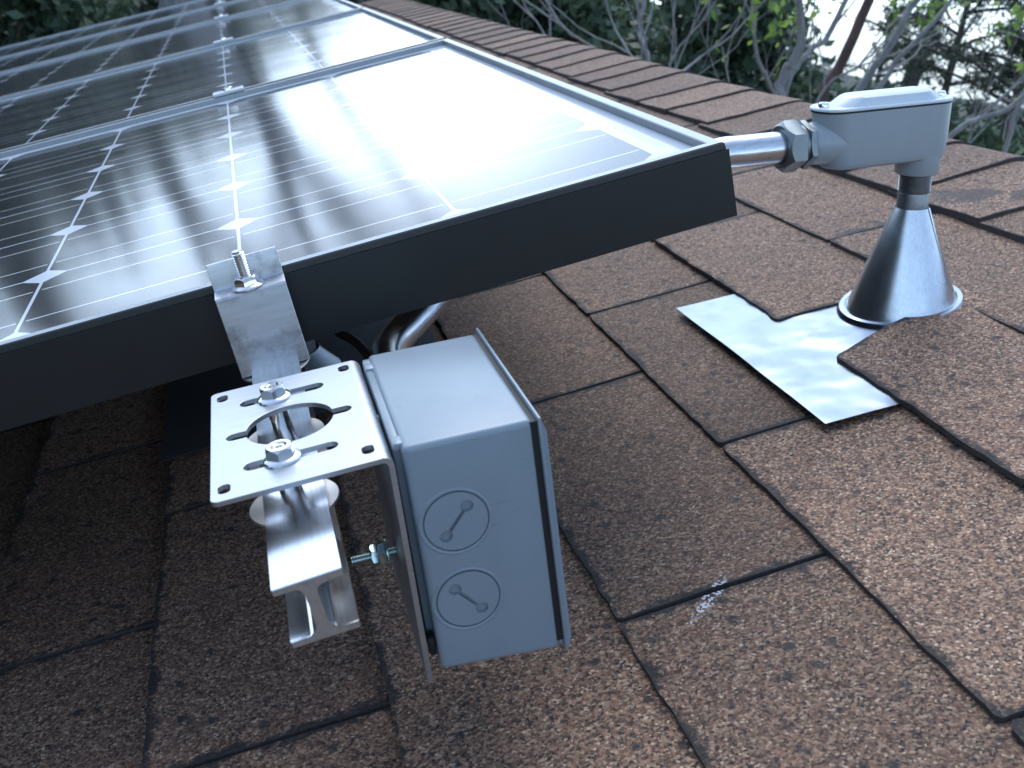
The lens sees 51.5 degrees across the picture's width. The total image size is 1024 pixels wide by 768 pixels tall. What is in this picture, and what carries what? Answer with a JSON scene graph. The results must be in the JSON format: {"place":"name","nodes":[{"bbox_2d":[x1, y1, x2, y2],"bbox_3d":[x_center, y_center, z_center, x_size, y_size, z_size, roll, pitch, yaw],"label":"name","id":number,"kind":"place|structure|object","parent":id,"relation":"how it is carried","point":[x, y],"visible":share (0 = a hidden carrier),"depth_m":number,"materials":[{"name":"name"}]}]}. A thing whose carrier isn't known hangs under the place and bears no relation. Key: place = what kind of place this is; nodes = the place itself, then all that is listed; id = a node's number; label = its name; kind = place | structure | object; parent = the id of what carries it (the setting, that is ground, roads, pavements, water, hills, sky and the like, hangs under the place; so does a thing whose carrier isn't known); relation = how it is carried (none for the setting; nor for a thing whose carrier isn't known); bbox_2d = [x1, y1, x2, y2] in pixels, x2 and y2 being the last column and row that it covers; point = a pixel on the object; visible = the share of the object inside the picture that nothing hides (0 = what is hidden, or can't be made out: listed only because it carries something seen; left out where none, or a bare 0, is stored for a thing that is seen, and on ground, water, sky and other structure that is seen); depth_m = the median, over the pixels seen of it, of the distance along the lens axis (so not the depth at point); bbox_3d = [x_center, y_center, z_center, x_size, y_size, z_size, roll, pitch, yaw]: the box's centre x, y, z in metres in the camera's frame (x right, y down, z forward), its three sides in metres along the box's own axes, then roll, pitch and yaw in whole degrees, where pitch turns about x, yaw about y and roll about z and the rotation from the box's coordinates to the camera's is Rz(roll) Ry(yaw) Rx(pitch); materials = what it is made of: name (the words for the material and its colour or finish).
{"place":"outdoors","nodes":[
{"label":"outdoors","id":0,"kind":"place"},
{"bbox_2d":[0,0,1023,141],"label":"ground","id":1,"kind":"structure","parent":0,"point":[848,84],"depth_m":52.38,"materials":[{"name":"green plant"}]},
{"bbox_2d":[16,19,40,40],"bbox_3d":[-3.701,-4.555,6.874,0.781,6.000,2.338,24,26,38],"label":"tall tree","id":2,"kind":"object","parent":1,"relation":"on","point":[20,26],"depth_m":7.77,"materials":[{"name":"green plant"}]},
{"bbox_2d":[0,0,60,46],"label":"evergreen tree","id":3,"kind":"object","parent":1,"relation":"on","point":[13,9],"visible":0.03,"depth_m":6.01,"materials":[{"name":"green plant"}]},
{"bbox_2d":[0,0,138,46],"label":"evergreen tree","id":4,"kind":"object","parent":1,"relation":"on","point":[85,13],"visible":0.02,"depth_m":6.20,"materials":[{"name":"green plant"}]},
{"bbox_2d":[67,0,158,17],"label":"evergreen tree","id":5,"kind":"object","parent":1,"relation":"on","point":[151,5],"depth_m":7.92,"materials":[{"name":"green plant"}]},
{"bbox_2d":[158,0,193,8],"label":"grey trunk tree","id":6,"kind":"object","parent":1,"relation":"on","point":[165,3],"depth_m":5.87,"materials":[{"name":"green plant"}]},
{"bbox_2d":[346,0,416,3],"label":"evergreen tree","id":7,"kind":"object","parent":1,"relation":"on","point":[357,2],"depth_m":8.02,"materials":[{"name":"green plant"}]},
{"bbox_2d":[410,0,607,43],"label":"evergreen tree","id":8,"kind":"object","parent":1,"relation":"on","point":[486,10],"visible":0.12,"depth_m":7.19,"materials":[{"name":"green plant"}]},
{"bbox_2d":[533,0,668,54],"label":"evergreen tree","id":9,"kind":"object","parent":1,"relation":"on","point":[628,22],"depth_m":8.41,"materials":[{"name":"green plant"}]},
{"bbox_2d":[486,0,788,74],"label":"bare tree","id":10,"kind":"object","parent":1,"relation":"on","point":[641,33],"visible":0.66,"depth_m":4.04,"materials":[{"name":"grey plant"}]},
{"bbox_2d":[537,0,835,93],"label":"bare tree","id":11,"kind":"object","parent":1,"relation":"on","point":[592,14],"visible":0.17,"depth_m":7.22,"materials":[{"name":"green plant"}]},
{"bbox_2d":[730,41,844,99],"bbox_3d":[1.695,-1.157,8.822,1.972,4.030,1.703,15,21,20],"label":"evergreen tree","id":12,"kind":"object","parent":1,"relation":"on","point":[828,62],"depth_m":8.20,"materials":[{"name":"green plant"}]},
{"bbox_2d":[695,0,984,103],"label":"bare tree","id":13,"kind":"object","parent":1,"relation":"on","point":[796,60],"visible":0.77,"depth_m":4.49,"materials":[{"name":"grey plant"}]},
{"bbox_2d":[818,0,873,102],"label":"red trunk tree","id":14,"kind":"object","parent":1,"relation":"on","point":[838,68],"visible":0.48,"depth_m":5.64,"materials":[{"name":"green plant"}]},
{"bbox_2d":[788,71,984,130],"bbox_3d":[2.461,-0.632,8.505,2.075,3.687,1.846,2,21,-16],"label":"shrub","id":15,"kind":"object","parent":1,"relation":"on","point":[838,88],"visible":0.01,"depth_m":7.68,"materials":[{"name":"green plant"}]},
{"bbox_2d":[844,0,956,87],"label":"pine tree","id":16,"kind":"object","parent":1,"relation":"on","point":[881,67],"visible":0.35,"depth_m":9.41,"materials":[{"name":"green plant"}]},
{"bbox_2d":[884,0,990,86],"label":"pine tree","id":17,"kind":"object","parent":1,"relation":"on","point":[912,83],"visible":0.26,"depth_m":15.06,"materials":[{"name":"green plant"}]},
{"bbox_2d":[866,0,1023,94],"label":"pine tree","id":18,"kind":"object","parent":1,"relation":"on","point":[947,81],"visible":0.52,"depth_m":7.56,"materials":[{"name":"green plant"}]},
{"bbox_2d":[948,122,976,140],"bbox_3d":[1.985,0.401,5.620,1.320,3.571,1.672,13,21,13],"label":"shrub","id":19,"kind":"object","parent":1,"relation":"on","point":[960,135],"depth_m":4.85,"materials":[{"name":"green plant"}]},
{"bbox_2d":[902,16,1023,151],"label":"pine tree","id":20,"kind":"object","parent":1,"relation":"on","point":[1016,49],"visible":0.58,"depth_m":6.58,"materials":[{"name":"green plant"}]},
{"bbox_2d":[908,0,1023,152],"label":"bare tree","id":21,"kind":"object","parent":1,"relation":"on","point":[1018,101],"visible":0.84,"depth_m":4.15,"materials":[{"name":"grey plant"}]},
{"bbox_2d":[912,0,1023,126],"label":"pine tree","id":22,"kind":"object","parent":1,"relation":"on","point":[1008,68],"visible":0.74,"depth_m":5.99,"materials":[{"name":"green plant"}]},
{"bbox_2d":[958,88,1023,149],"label":"shrub","id":23,"kind":"object","parent":1,"relation":"on","point":[996,131],"visible":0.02,"depth_m":8.24,"materials":[{"name":"green plant"}]},
{"bbox_2d":[964,122,1023,155],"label":"shrub","id":24,"kind":"object","parent":1,"relation":"on","point":[984,139],"visible":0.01,"depth_m":4.71,"materials":[{"name":"green plant"}]},
{"bbox_2d":[650,0,1023,107],"label":"sky","id":25,"kind":"structure","parent":0,"point":[841,32],"materials":[{"name":"white"}]},
{"bbox_3d":[-0.001,1.197,2.888,5.485,3.716,6.070,2,21,-16],"label":"house","id":26,"kind":"object","parent":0,"visible":0},
{"bbox_2d":[0,0,1023,767],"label":"shingle roof","id":27,"kind":"structure","parent":26,"relation":"on","point":[760,570],"depth_m":0.68,"materials":[{"name":"brown asphalt"}]},
{"bbox_2d":[161,316,435,461],"bbox_3d":[-0.227,-0.089,1.024,0.260,0.140,0.305,-17,25,-8],"label":"roof mount","id":28,"kind":"object","parent":27,"relation":"on","point":[187,427],"visible":0.25,"depth_m":1.01,"materials":[{"name":"metal"}]},
{"bbox_2d":[252,357,360,647],"bbox_3d":[-0.621,-0.721,2.346,0.026,0.027,4.386,-17,25,-8],"label":"mounting rail","id":29,"kind":"object","parent":27,"relation":"on","point":[309,574],"visible":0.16,"depth_m":0.40,"materials":[{"name":"metal"}]},
{"bbox_2d":[0,0,232,56],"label":"solar panel","id":30,"kind":"object","parent":29,"relation":"on","point":[99,28],"visible":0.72,"depth_m":3.90,"materials":[{"name":"black"}]},
{"bbox_2d":[0,0,291,71],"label":"solar panel","id":31,"kind":"object","parent":29,"relation":"on","point":[101,39],"visible":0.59,"depth_m":3.15,"materials":[{"name":"black"}]},
{"bbox_2d":[0,0,362,96],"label":"solar panel","id":32,"kind":"object","parent":29,"relation":"on","point":[127,53],"visible":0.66,"depth_m":2.39,"materials":[{"name":"black"}]},
{"bbox_2d":[214,14,227,19],"bbox_3d":[-0.757,-0.948,2.778,0.038,0.038,0.025,-17,25,-8],"label":"clamp","id":33,"kind":"object","parent":29,"relation":"attached to","point":[221,16],"visible":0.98,"depth_m":2.76,"materials":[{"name":"metal"}]},
{"bbox_2d":[0,7,445,151],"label":"solar panel","id":34,"kind":"object","parent":29,"relation":"on","point":[65,108],"visible":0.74,"depth_m":1.62,"materials":[{"name":"black"}]},
{"bbox_2d":[214,37,232,43],"bbox_3d":[-0.551,-0.647,2.041,0.038,0.038,0.025,-17,25,-8],"label":"clamp","id":35,"kind":"object","parent":29,"relation":"attached to","point":[223,39],"visible":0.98,"depth_m":2.03,"materials":[{"name":"metal"}]},
{"bbox_2d":[206,246,309,382],"bbox_3d":[-0.136,-0.039,0.565,0.038,0.068,0.038,-17,25,-8],"label":"end clamp","id":36,"kind":"object","parent":29,"relation":"attached to","point":[256,309],"visible":1,"depth_m":0.56,"materials":[{"name":"metal"}]},
{"bbox_2d":[210,361,432,683],"bbox_3d":[-0.087,0.065,0.486,0.072,0.119,0.112,-15,25,-10],"label":"slotted bracket","id":37,"kind":"object","parent":29,"relation":"attached to","point":[354,433],"visible":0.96,"depth_m":0.45,"materials":[{"name":"metal"}]},
{"bbox_2d":[351,328,570,666],"bbox_3d":[-0.036,0.054,0.496,0.087,0.117,0.115,-12,24,-11],"label":"junction box","id":38,"kind":"object","parent":37,"relation":"attached to","point":[463,428],"visible":0.86,"depth_m":0.45,"materials":[{"name":"grey paint"}]},
{"bbox_2d":[0,38,736,431],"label":"solar panel","id":39,"kind":"object","parent":29,"relation":"on","point":[370,190],"visible":1,"depth_m":0.68,"materials":[{"name":"black"}]},
{"bbox_2d":[213,85,243,97],"bbox_3d":[-0.344,-0.346,1.305,0.038,0.038,0.025,-17,25,-8],"label":"clamp","id":40,"kind":"object","parent":39,"relation":"attached to","point":[227,90],"visible":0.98,"depth_m":1.29,"materials":[{"name":"metal"}]},
{"bbox_2d":[371,131,787,355],"bbox_3d":[0.073,-0.075,0.682,0.356,0.077,0.267,-17,25,-8],"label":"metal conduit","id":41,"kind":"object","parent":39,"relation":"attached to","point":[404,330],"visible":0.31,"depth_m":0.76,"materials":[{"name":"metal"}]},
{"bbox_2d":[334,331,370,359],"bbox_3d":[-0.115,-0.036,0.725,0.025,0.029,0.353,-1,22,-22],"label":"power cable","id":42,"kind":"object","parent":41,"relation":"attached to","point":[360,346],"visible":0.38,"depth_m":0.72,"materials":[{"name":"black rubber"}]},
{"bbox_2d":[676,205,963,423],"bbox_3d":[0.269,-0.081,0.840,0.202,0.087,0.261,-17,25,-8],"label":"pipe flashing","id":43,"kind":"object","parent":27,"relation":"on","point":[904,273],"visible":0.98,"depth_m":0.84,"materials":[{"name":"metal"}]},
{"bbox_2d":[896,175,931,210],"bbox_3d":[0.318,-0.147,0.842,0.025,0.047,0.025,-10,25,-16],"label":"pipe nipple","id":44,"kind":"object","parent":43,"relation":"on","point":[913,193],"visible":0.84,"depth_m":0.83,"materials":[{"name":"silver metal"}]},
{"bbox_2d":[771,86,952,176],"bbox_3d":[0.267,-0.188,0.807,0.146,0.065,0.035,-9,25,-16],"label":"conduit body","id":45,"kind":"object","parent":44,"relation":"on","point":[904,130],"visible":0.98,"depth_m":0.79,"materials":[{"name":"grey paint"}]}
]}

